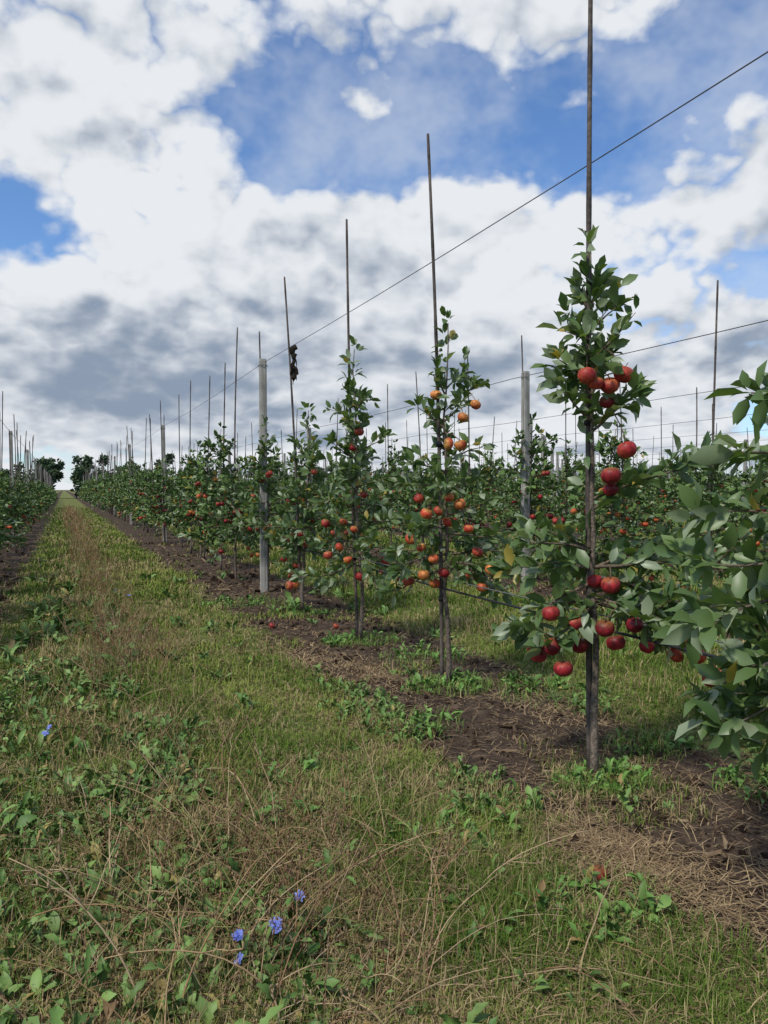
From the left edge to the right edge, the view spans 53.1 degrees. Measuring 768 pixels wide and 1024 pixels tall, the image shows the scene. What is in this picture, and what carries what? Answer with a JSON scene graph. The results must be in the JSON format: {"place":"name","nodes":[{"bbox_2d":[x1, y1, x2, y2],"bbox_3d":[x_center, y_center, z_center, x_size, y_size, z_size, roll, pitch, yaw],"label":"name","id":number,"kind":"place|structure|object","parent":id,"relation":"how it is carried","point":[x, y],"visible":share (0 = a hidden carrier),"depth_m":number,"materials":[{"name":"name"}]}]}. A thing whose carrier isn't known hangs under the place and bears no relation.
{"place":"outdoors","nodes":[
{"label":"outdoors","id":0,"kind":"place"},
{"bbox_2d":[0,506,767,1023],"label":"grass","id":1,"kind":"structure","parent":0,"point":[226,664],"depth_m":3.62,"materials":[{"name":"plant"}]},
{"bbox_2d":[0,490,767,1023],"bbox_3d":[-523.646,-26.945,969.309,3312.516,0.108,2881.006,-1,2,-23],"label":"ground","id":2,"kind":"structure","parent":0,"point":[478,718],"depth_m":4.76,"materials":[{"name":"soil"}]},
{"bbox_2d":[8,431,13,535],"bbox_3d":[-11.830,-0.845,24.421,0.140,3.456,0.140,-1,2,-20],"label":"concrete post","id":3,"kind":"object","parent":2,"relation":"on","point":[11,452],"visible":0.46,"depth_m":24.36,"materials":[{"name":"concrete"}]},
{"bbox_2d":[0,470,24,548],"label":"apple tree","id":4,"kind":"object","parent":2,"relation":"on","point":[17,505],"visible":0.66,"depth_m":15.57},
{"bbox_2d":[0,477,26,532],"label":"apple tree","id":5,"kind":"object","parent":2,"relation":"on","point":[12,515],"visible":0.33,"depth_m":17.42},
{"bbox_2d":[0,525,26,544],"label":"apple tree","id":6,"kind":"object","parent":2,"relation":"on","point":[2,529],"visible":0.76,"depth_m":12.64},
{"bbox_2d":[0,478,27,547],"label":"apple tree","id":7,"kind":"object","parent":2,"relation":"on","point":[10,524],"visible":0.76,"depth_m":13.73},
{"bbox_2d":[0,468,37,526],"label":"apple tree","id":8,"kind":"object","parent":2,"relation":"on","point":[17,513],"visible":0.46,"depth_m":18.76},
{"bbox_2d":[6,489,35,538],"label":"apple tree","id":9,"kind":"object","parent":2,"relation":"on","point":[29,522],"visible":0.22,"depth_m":22.18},
{"bbox_2d":[6,478,40,535],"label":"apple tree","id":10,"kind":"object","parent":2,"relation":"on","point":[17,492],"visible":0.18,"depth_m":23.83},
{"bbox_2d":[8,470,43,526],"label":"apple tree","id":11,"kind":"object","parent":2,"relation":"on","point":[30,488],"visible":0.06,"depth_m":30.63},
{"bbox_2d":[8,477,44,521],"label":"apple tree","id":12,"kind":"object","parent":2,"relation":"on","point":[19,485],"visible":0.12,"depth_m":25.79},
{"bbox_2d":[32,724,54,765],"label":"chicory plant","id":13,"kind":"object","parent":2,"relation":"on","point":[44,733],"visible":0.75,"depth_m":4.18,"materials":[{"name":"green plant"}]},
{"bbox_2d":[33,462,55,509],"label":"distant apple tree row","id":14,"kind":"object","parent":2,"relation":"on","point":[48,499],"visible":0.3,"depth_m":49.48,"materials":[{"name":"green plant"}]},
{"bbox_2d":[80,466,91,502],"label":"distant apple tree row","id":15,"kind":"object","parent":2,"relation":"on","point":[85,487],"visible":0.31,"depth_m":85.53,"materials":[{"name":"green plant"}]},
{"bbox_2d":[83,459,102,507],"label":"distant apple tree row","id":16,"kind":"object","parent":2,"relation":"on","point":[92,483],"visible":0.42,"depth_m":68.02,"materials":[{"name":"green plant"}]},
{"bbox_2d":[90,454,116,514],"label":"distant apple tree row","id":17,"kind":"object","parent":2,"relation":"on","point":[102,483],"visible":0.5,"depth_m":51.17,"materials":[{"name":"green plant"}]},
{"bbox_2d":[99,481,112,508],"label":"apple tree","id":18,"kind":"object","parent":2,"relation":"on","point":[106,498],"visible":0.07,"depth_m":42.98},
{"bbox_2d":[100,470,117,513],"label":"apple tree","id":19,"kind":"object","parent":2,"relation":"on","point":[112,480],"visible":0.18,"depth_m":41.58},
{"bbox_2d":[105,469,120,517],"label":"apple tree","id":20,"kind":"object","parent":2,"relation":"on","point":[110,500],"visible":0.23,"depth_m":40.03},
{"bbox_2d":[105,461,132,521],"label":"apple tree","id":21,"kind":"object","parent":2,"relation":"on","point":[115,494],"visible":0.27,"depth_m":34.76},
{"bbox_2d":[113,471,132,513],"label":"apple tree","id":22,"kind":"object","parent":2,"relation":"on","point":[121,491],"visible":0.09,"depth_m":32.77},
{"bbox_2d":[114,456,139,525],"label":"apple tree","id":23,"kind":"object","parent":2,"relation":"on","point":[120,500],"visible":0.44,"depth_m":31.45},
{"bbox_2d":[117,469,137,525],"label":"apple tree","id":24,"kind":"object","parent":2,"relation":"on","point":[122,503],"visible":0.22,"depth_m":29.46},
{"bbox_2d":[128,444,131,524],"bbox_3d":[-10.666,-1.098,32.310,0.140,3.502,0.140,-1,2,-18],"label":"concrete post","id":25,"kind":"object","parent":2,"relation":"on","point":[129,478],"visible":0.3,"depth_m":32.22,"materials":[{"name":"concrete"}]},
{"bbox_2d":[104,51,767,463],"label":"trellis wire","id":26,"kind":"object","parent":25,"relation":"attached to","point":[538,195],"visible":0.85,"depth_m":4.34,"materials":[{"name":"metal"}]},
{"bbox_2d":[123,467,147,530],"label":"apple tree","id":27,"kind":"object","parent":2,"relation":"on","point":[132,505],"visible":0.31,"depth_m":27.90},
{"bbox_2d":[123,463,152,532],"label":"apple tree","id":28,"kind":"object","parent":2,"relation":"on","point":[139,482],"visible":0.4,"depth_m":26.12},
{"bbox_2d":[132,471,168,535],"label":"apple tree","id":29,"kind":"object","parent":2,"relation":"on","point":[136,496],"visible":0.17,"depth_m":24.60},
{"bbox_2d":[131,460,180,538],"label":"apple tree","id":30,"kind":"object","parent":2,"relation":"on","point":[140,502],"visible":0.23,"depth_m":22.74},
{"bbox_2d":[135,458,181,541],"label":"apple tree","id":31,"kind":"object","parent":2,"relation":"on","point":[159,506],"visible":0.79,"depth_m":20.90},
{"bbox_2d":[160,425,166,541],"bbox_3d":[-6.194,-0.741,21.622,0.140,3.410,0.140,-1,2,-23],"label":"concrete post","id":32,"kind":"object","parent":2,"relation":"on","point":[163,445],"visible":0.52,"depth_m":21.55,"materials":[{"name":"concrete"}]},
{"bbox_2d":[149,461,198,547],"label":"apple tree","id":33,"kind":"object","parent":2,"relation":"on","point":[180,476],"visible":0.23,"depth_m":19.41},
{"bbox_2d":[157,449,218,553],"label":"apple tree","id":34,"kind":"object","parent":2,"relation":"on","point":[180,530],"visible":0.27,"depth_m":17.62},
{"bbox_2d":[189,380,191,553],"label":"cane stake","id":35,"kind":"object","parent":2,"relation":"on","point":[190,439],"visible":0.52,"depth_m":17.70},
{"bbox_2d":[164,439,230,558],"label":"apple tree","id":36,"kind":"object","parent":2,"relation":"on","point":[189,488],"visible":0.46,"depth_m":15.98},
{"bbox_2d":[203,376,209,558],"bbox_3d":[-3.698,-0.892,16.047,0.227,3.885,0.048,1,2,27],"label":"cane stake","id":37,"kind":"object","parent":2,"relation":"on","point":[208,453],"visible":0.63,"depth_m":15.99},
{"bbox_2d":[178,421,259,569],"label":"apple tree","id":38,"kind":"object","parent":2,"relation":"on","point":[222,453],"visible":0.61,"depth_m":14.26,"materials":[{"name":"plant"}]},
{"bbox_2d":[222,363,225,525],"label":"cane stake","id":39,"kind":"object","parent":2,"relation":"on","point":[224,412],"visible":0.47,"depth_m":14.38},
{"bbox_2d":[180,460,281,580],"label":"apple tree","id":40,"kind":"object","parent":2,"relation":"on","point":[229,539],"visible":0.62,"depth_m":12.33,"materials":[{"name":"plant"}]},
{"bbox_2d":[233,327,237,566],"bbox_3d":[-2.436,-0.934,12.598,0.072,4.170,0.095,-2,2,-43],"label":"cane stake","id":41,"kind":"object","parent":2,"relation":"on","point":[234,469],"visible":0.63,"depth_m":12.56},
{"bbox_2d":[197,593,286,610],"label":"weed clump","id":42,"kind":"object","parent":2,"relation":"on","point":[252,600],"visible":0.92,"depth_m":9.98,"materials":[{"name":"green plant"}]},
{"bbox_2d":[220,952,279,976],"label":"chicory plant","id":43,"kind":"object","parent":2,"relation":"on","point":[239,957],"visible":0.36,"depth_m":2.27,"materials":[{"name":"green plant"}]},
{"bbox_2d":[232,929,290,970],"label":"chicory plant","id":44,"kind":"object","parent":2,"relation":"on","point":[238,936],"visible":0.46,"depth_m":2.31,"materials":[{"name":"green plant"}]},
{"bbox_2d":[258,359,267,592],"bbox_3d":[-1.714,-0.441,10.913,0.140,3.439,0.140,-1,2,-13],"label":"concrete post","id":45,"kind":"object","parent":2,"relation":"on","point":[262,365],"visible":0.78,"depth_m":10.86,"materials":[{"name":"concrete"}]},
{"bbox_2d":[216,415,319,591],"bbox_3d":[-1.694,-0.107,10.824,1.517,2.541,1.401,0,2,12],"label":"apple tree","id":46,"kind":"object","parent":2,"relation":"on","point":[271,490],"visible":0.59,"depth_m":10.86,"materials":[{"name":"green plant"}]},
{"bbox_2d":[199,755,377,830],"bbox_3d":[-0.421,1.355,3.731,0.998,0.122,0.757,-1,2,-23],"label":"weed clump","id":47,"kind":"object","parent":2,"relation":"on","point":[310,763],"visible":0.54,"depth_m":3.71,"materials":[{"name":"green plant"}]},
{"bbox_2d":[284,276,300,593],"bbox_3d":[-1.089,-0.781,9.235,0.216,4.061,0.049,0,2,-2],"label":"cane stake","id":48,"kind":"object","parent":2,"relation":"on","point":[297,513],"visible":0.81,"depth_m":9.21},
{"bbox_2d":[289,344,298,381],"bbox_3d":[-1.087,-1.770,9.207,0.110,0.484,0.096,-1,2,-23],"label":"cloth tie bundle","id":49,"kind":"object","parent":48,"relation":"attached to","point":[294,373],"visible":1,"depth_m":9.18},
{"bbox_2d":[268,917,323,971],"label":"chicory plant","id":50,"kind":"object","parent":2,"relation":"on","point":[313,948],"visible":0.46,"depth_m":2.35,"materials":[{"name":"green plant"}]},
{"bbox_2d":[245,401,351,612],"bbox_3d":[-0.956,-0.050,9.232,1.278,2.561,1.283,0,2,11],"label":"apple tree","id":51,"kind":"object","parent":2,"relation":"on","point":[304,533],"visible":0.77,"depth_m":9.15,"materials":[{"name":"green plant"}]},
{"bbox_2d":[267,602,337,617],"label":"weed clump","id":52,"kind":"object","parent":2,"relation":"on","point":[289,609],"visible":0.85,"depth_m":9.10,"materials":[{"name":"green plant"}]},
{"bbox_2d":[295,889,343,952],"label":"chicory plant","id":53,"kind":"object","parent":2,"relation":"on","point":[328,909],"visible":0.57,"depth_m":2.54,"materials":[{"name":"green plant"}]},
{"bbox_2d":[316,463,359,542],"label":"apple tree","id":54,"kind":"object","parent":2,"relation":"on","point":[335,480],"visible":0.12,"depth_m":20.59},
{"bbox_2d":[284,335,411,640],"bbox_3d":[-0.288,-0.216,7.442,1.136,2.998,1.349,1,2,23],"label":"apple tree","id":55,"kind":"object","parent":2,"relation":"on","point":[367,535],"visible":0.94,"depth_m":7.38,"materials":[{"name":"green plant"}]},
{"bbox_2d":[346,219,358,639],"bbox_3d":[-0.307,-0.776,7.519,0.133,4.151,0.048,0,2,9],"label":"cane stake","id":56,"kind":"object","parent":2,"relation":"on","point":[353,510],"visible":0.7,"depth_m":7.52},
{"bbox_2d":[0,505,709,1023],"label":"dry weed stems","id":57,"kind":"object","parent":2,"relation":"on","point":[74,523],"visible":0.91,"depth_m":2.77,"materials":[{"name":"plant"}]},
{"bbox_2d":[320,628,401,647],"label":"weed clump","id":58,"kind":"object","parent":2,"relation":"on","point":[335,640],"visible":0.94,"depth_m":7.40,"materials":[{"name":"green plant"}]},
{"bbox_2d":[338,443,385,528],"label":"apple tree","id":59,"kind":"object","parent":2,"relation":"on","point":[362,477],"visible":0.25,"depth_m":18.86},
{"bbox_2d":[0,529,767,1023],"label":"straw litter","id":60,"kind":"object","parent":2,"relation":"on","point":[606,845],"visible":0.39,"depth_m":3.06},
{"bbox_2d":[0,540,767,962],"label":"soil clods","id":61,"kind":"object","parent":2,"relation":"on","point":[656,814],"visible":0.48,"depth_m":4.98,"materials":[{"name":"soil"}]},
{"bbox_2d":[4,453,763,497],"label":"distant tree line","id":62,"kind":"object","parent":2,"relation":"on","point":[51,468],"visible":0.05,"depth_m":128.65,"materials":[{"name":"green plant"}]},
{"bbox_2d":[0,519,767,1023],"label":"broadleaf weeds","id":63,"kind":"object","parent":2,"relation":"on","point":[54,925],"visible":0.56,"depth_m":3.05,"materials":[{"name":"green plant"}]},
{"bbox_2d":[359,439,418,545],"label":"apple tree","id":64,"kind":"object","parent":2,"relation":"on","point":[392,462],"visible":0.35,"depth_m":17.29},
{"bbox_2d":[387,384,391,544],"bbox_3d":[0.133,-0.928,17.276,0.134,3.884,0.046,0,2,-11],"label":"cane stake","id":65,"kind":"object","parent":2,"relation":"on","point":[388,450],"visible":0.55,"depth_m":17.24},
{"bbox_2d":[349,700,463,745],"bbox_3d":[0.143,1.289,4.741,0.665,0.157,0.768,1,2,35],"label":"weed clump","id":66,"kind":"object","parent":2,"relation":"on","point":[429,714],"visible":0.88,"depth_m":4.73,"materials":[{"name":"green plant"}]},
{"bbox_2d":[415,372,424,558],"bbox_3d":[0.732,-0.888,15.533,0.197,3.906,0.053,0,2,-1],"label":"cane stake","id":67,"kind":"object","parent":2,"relation":"on","point":[419,435],"visible":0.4,"depth_m":15.50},
{"bbox_2d":[384,456,463,560],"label":"apple tree","id":68,"kind":"object","parent":2,"relation":"on","point":[411,500],"visible":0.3,"depth_m":15.46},
{"bbox_2d":[376,638,488,665],"bbox_3d":[0.431,1.251,6.853,1.129,0.142,0.846,-1,2,-23],"label":"weed clump","id":69,"kind":"object","parent":2,"relation":"on","point":[435,656],"visible":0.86,"depth_m":6.83,"materials":[{"name":"green plant"}]},
{"bbox_2d":[427,133,443,679],"bbox_3d":[0.391,-0.751,5.821,0.143,4.201,0.050,0,2,3],"label":"cane stake","id":70,"kind":"object","parent":2,"relation":"on","point":[440,597],"visible":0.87,"depth_m":5.81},
{"bbox_2d":[359,787,532,863],"bbox_3d":[0.288,1.365,3.400,0.843,0.116,0.695,-1,2,-23],"label":"weed clump","id":71,"kind":"object","parent":2,"relation":"on","point":[499,809],"visible":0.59,"depth_m":3.37,"materials":[{"name":"green plant"}]},
{"bbox_2d":[401,666,495,698],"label":"weed clump","id":72,"kind":"object","parent":2,"relation":"on","point":[431,680],"visible":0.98,"depth_m":5.73,"materials":[{"name":"green plant"}]},
{"bbox_2d":[373,306,533,685],"bbox_3d":[0.538,-0.094,5.772,1.277,2.870,0.786,0,2,-6],"label":"apple tree","id":73,"kind":"object","parent":2,"relation":"on","point":[425,518],"visible":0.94,"depth_m":5.78,"materials":[{"name":"green plant"}]},
{"bbox_2d":[436,462,481,532],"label":"apple tree","id":74,"kind":"object","parent":2,"relation":"on","point":[452,469],"visible":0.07,"depth_m":22.79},
{"bbox_2d":[429,452,503,569],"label":"apple tree","id":75,"kind":"object","parent":2,"relation":"on","point":[471,494],"visible":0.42,"depth_m":13.80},
{"bbox_2d":[467,357,469,570],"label":"cane stake","id":76,"kind":"object","parent":2,"relation":"on","point":[468,444],"visible":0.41,"depth_m":13.81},
{"bbox_2d":[466,449,510,527],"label":"apple tree","id":77,"kind":"object","parent":2,"relation":"on","point":[488,476],"visible":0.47,"depth_m":21.17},
{"bbox_2d":[409,428,607,527],"bbox_3d":[5.099,-1.683,37.157,1.955,4.235,18.186,-1,2,-23],"label":"distant apple tree row","id":78,"kind":"object","parent":2,"relation":"on","point":[503,487],"visible":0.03,"depth_m":36.08,"materials":[{"name":"green plant"}]},
{"bbox_2d":[500,478,519,529],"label":"apple tree","id":79,"kind":"object","parent":2,"relation":"on","point":[511,500],"visible":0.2,"depth_m":27.62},
{"bbox_2d":[487,476,554,525],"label":"apple tree","id":80,"kind":"object","parent":2,"relation":"on","point":[513,510],"visible":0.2,"depth_m":19.53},
{"bbox_2d":[521,371,529,583],"bbox_3d":[2.233,-0.483,12.129,0.140,3.453,0.140,-1,2,-25],"label":"concrete post","id":81,"kind":"object","parent":2,"relation":"on","point":[525,400],"visible":0.62,"depth_m":12.07,"materials":[{"name":"concrete"}]},
{"bbox_2d":[142,320,767,470],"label":"trellis wire","id":82,"kind":"object","parent":81,"relation":"attached to","point":[615,355],"visible":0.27,"depth_m":9.64,"materials":[{"name":"metal"}]},
{"bbox_2d":[487,411,582,561],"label":"apple tree","id":83,"kind":"object","parent":2,"relation":"on","point":[544,471],"visible":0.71,"depth_m":12.08,"materials":[{"name":"plant"}]},
{"bbox_2d":[531,476,567,519],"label":"apple tree","id":84,"kind":"object","parent":2,"relation":"on","point":[548,480],"visible":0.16,"depth_m":25.89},
{"bbox_2d":[459,438,655,519],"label":"distant apple tree row","id":85,"kind":"object","parent":2,"relation":"on","point":[646,491],"visible":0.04,"depth_m":38.23,"materials":[{"name":"green plant"}]},
{"bbox_2d":[542,440,584,534],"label":"apple tree","id":86,"kind":"object","parent":2,"relation":"on","point":[564,501],"visible":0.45,"depth_m":18.00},
{"bbox_2d":[495,674,632,710],"bbox_3d":[1.315,1.284,5.589,1.141,0.142,0.886,-1,2,-23],"label":"weed clump","id":87,"kind":"object","parent":2,"relation":"on","point":[548,680],"visible":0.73,"depth_m":5.62,"materials":[{"name":"green plant"}]},
{"bbox_2d":[565,404,567,521],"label":"cane stake","id":88,"kind":"object","parent":2,"relation":"on","point":[565,456],"visible":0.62,"depth_m":17.85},
{"bbox_2d":[560,453,599,534],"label":"apple tree","id":89,"kind":"object","parent":2,"relation":"on","point":[583,473],"visible":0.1,"depth_m":24.13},
{"bbox_2d":[583,0,592,775],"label":"cane stake","id":90,"kind":"object","parent":2,"relation":"on","point":[586,422],"visible":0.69,"depth_m":3.93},
{"bbox_2d":[541,755,657,800],"bbox_3d":[1.104,1.329,3.907,0.648,0.151,0.527,-1,2,-23],"label":"weed clump","id":91,"kind":"object","parent":2,"relation":"on","point":[621,765],"visible":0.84,"depth_m":3.85,"materials":[{"name":"green plant"}]},
{"bbox_2d":[593,864,607,879],"bbox_3d":[0.835,1.393,2.982,0.068,0.078,0.068,-1,2,-23],"label":"fallen apple","id":92,"kind":"object","parent":2,"relation":"on","point":[598,867],"visible":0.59,"depth_m":2.96,"materials":[{"name":"red plant"}]},
{"bbox_2d":[484,225,728,778],"bbox_3d":[1.181,-0.032,4.053,1.262,2.872,0.929,0,2,16],"label":"apple tree","id":93,"kind":"object","parent":2,"relation":"on","point":[628,604],"visible":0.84,"depth_m":3.90,"materials":[{"name":"green plant"}]},
{"bbox_2d":[516,857,703,958],"bbox_3d":[0.788,1.382,2.744,0.663,0.130,0.610,0,2,11],"label":"weed clump","id":94,"kind":"object","parent":2,"relation":"on","point":[608,913],"visible":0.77,"depth_m":2.69,"materials":[{"name":"green plant"}]},
{"bbox_2d":[583,424,659,538],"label":"apple tree","id":95,"kind":"object","parent":2,"relation":"on","point":[646,533],"visible":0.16,"depth_m":16.11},
{"bbox_2d":[566,419,678,599],"bbox_3d":[3.090,-0.006,10.309,1.412,2.473,1.503,1,3,1],"label":"apple tree","id":96,"kind":"object","parent":2,"relation":"on","point":[627,516],"visible":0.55,"depth_m":10.23,"materials":[{"name":"plant"}]},
{"bbox_2d":[602,726,703,763],"bbox_3d":[1.581,1.324,4.461,0.647,0.141,0.509,-1,2,-23],"label":"weed clump","id":97,"kind":"object","parent":2,"relation":"on","point":[680,740],"visible":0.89,"depth_m":4.43,"materials":[{"name":"green plant"}]},
{"bbox_2d":[629,457,678,535],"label":"apple tree","id":98,"kind":"object","parent":2,"relation":"on","point":[662,496],"visible":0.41,"depth_m":20.95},
{"bbox_2d":[650,441,722,558],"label":"apple tree","id":99,"kind":"object","parent":2,"relation":"on","point":[674,490],"visible":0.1,"depth_m":14.47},
{"bbox_2d":[627,423,767,532],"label":"distant apple tree row","id":100,"kind":"object","parent":2,"relation":"on","point":[677,482],"visible":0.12,"depth_m":26.15,"materials":[{"name":"green plant"}]},
{"bbox_2d":[657,429,754,522],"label":"distant apple tree row","id":101,"kind":"object","parent":2,"relation":"on","point":[742,487],"visible":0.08,"depth_m":28.17,"materials":[{"name":"green plant"}]},
{"bbox_2d":[651,431,762,593],"bbox_3d":[3.663,0.176,8.692,1.284,2.199,1.206,-3,3,-35],"label":"apple tree","id":102,"kind":"object","parent":2,"relation":"on","point":[702,483],"visible":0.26,"depth_m":8.59,"materials":[{"name":"plant"}]},
{"bbox_2d":[651,359,767,781],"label":"apple tree","id":103,"kind":"object","parent":2,"relation":"on","point":[728,698],"visible":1,"depth_m":2.57,"materials":[{"name":"green plant"}]},
{"bbox_2d":[710,280,718,536],"bbox_3d":[3.752,-0.690,8.771,0.120,3.906,0.044,-1,2,-41],"label":"cane stake","id":104,"kind":"object","parent":2,"relation":"on","point":[714,382],"visible":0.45,"depth_m":8.75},
{"bbox_2d":[683,463,748,537],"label":"apple tree","id":105,"kind":"object","parent":2,"relation":"on","point":[718,477],"visible":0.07,"depth_m":19.17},
{"bbox_2d":[709,756,767,804],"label":"weed clump","id":106,"kind":"object","parent":2,"relation":"on","point":[732,771],"visible":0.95,"depth_m":3.86,"materials":[{"name":"green plant"}]},
{"bbox_2d":[717,460,767,551],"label":"apple tree","id":107,"kind":"object","parent":2,"relation":"on","point":[745,476],"visible":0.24,"depth_m":12.87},
{"bbox_2d":[0,0,767,489],"label":"sky","id":108,"kind":"structure","parent":0,"point":[166,165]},
{"bbox_2d":[154,512,716,657],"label":"irrigation hose","id":109,"kind":"object","parent":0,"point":[618,632],"visible":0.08,"depth_m":4.98,"materials":[{"name":"plastic"}]},
{"bbox_2d":[169,513,723,643],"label":"trellis wire","id":110,"kind":"object","parent":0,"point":[503,592],"visible":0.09,"depth_m":5.04,"materials":[{"name":"metal"}]},
{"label":"concrete post","id":111,"kind":"object","parent":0,"visible":0},
{"bbox_2d":[210,387,738,467],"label":"trellis wire","id":112,"kind":"object","parent":111,"relation":"attached to","point":[558,415],"visible":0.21,"depth_m":18.61,"materials":[{"name":"metal"}]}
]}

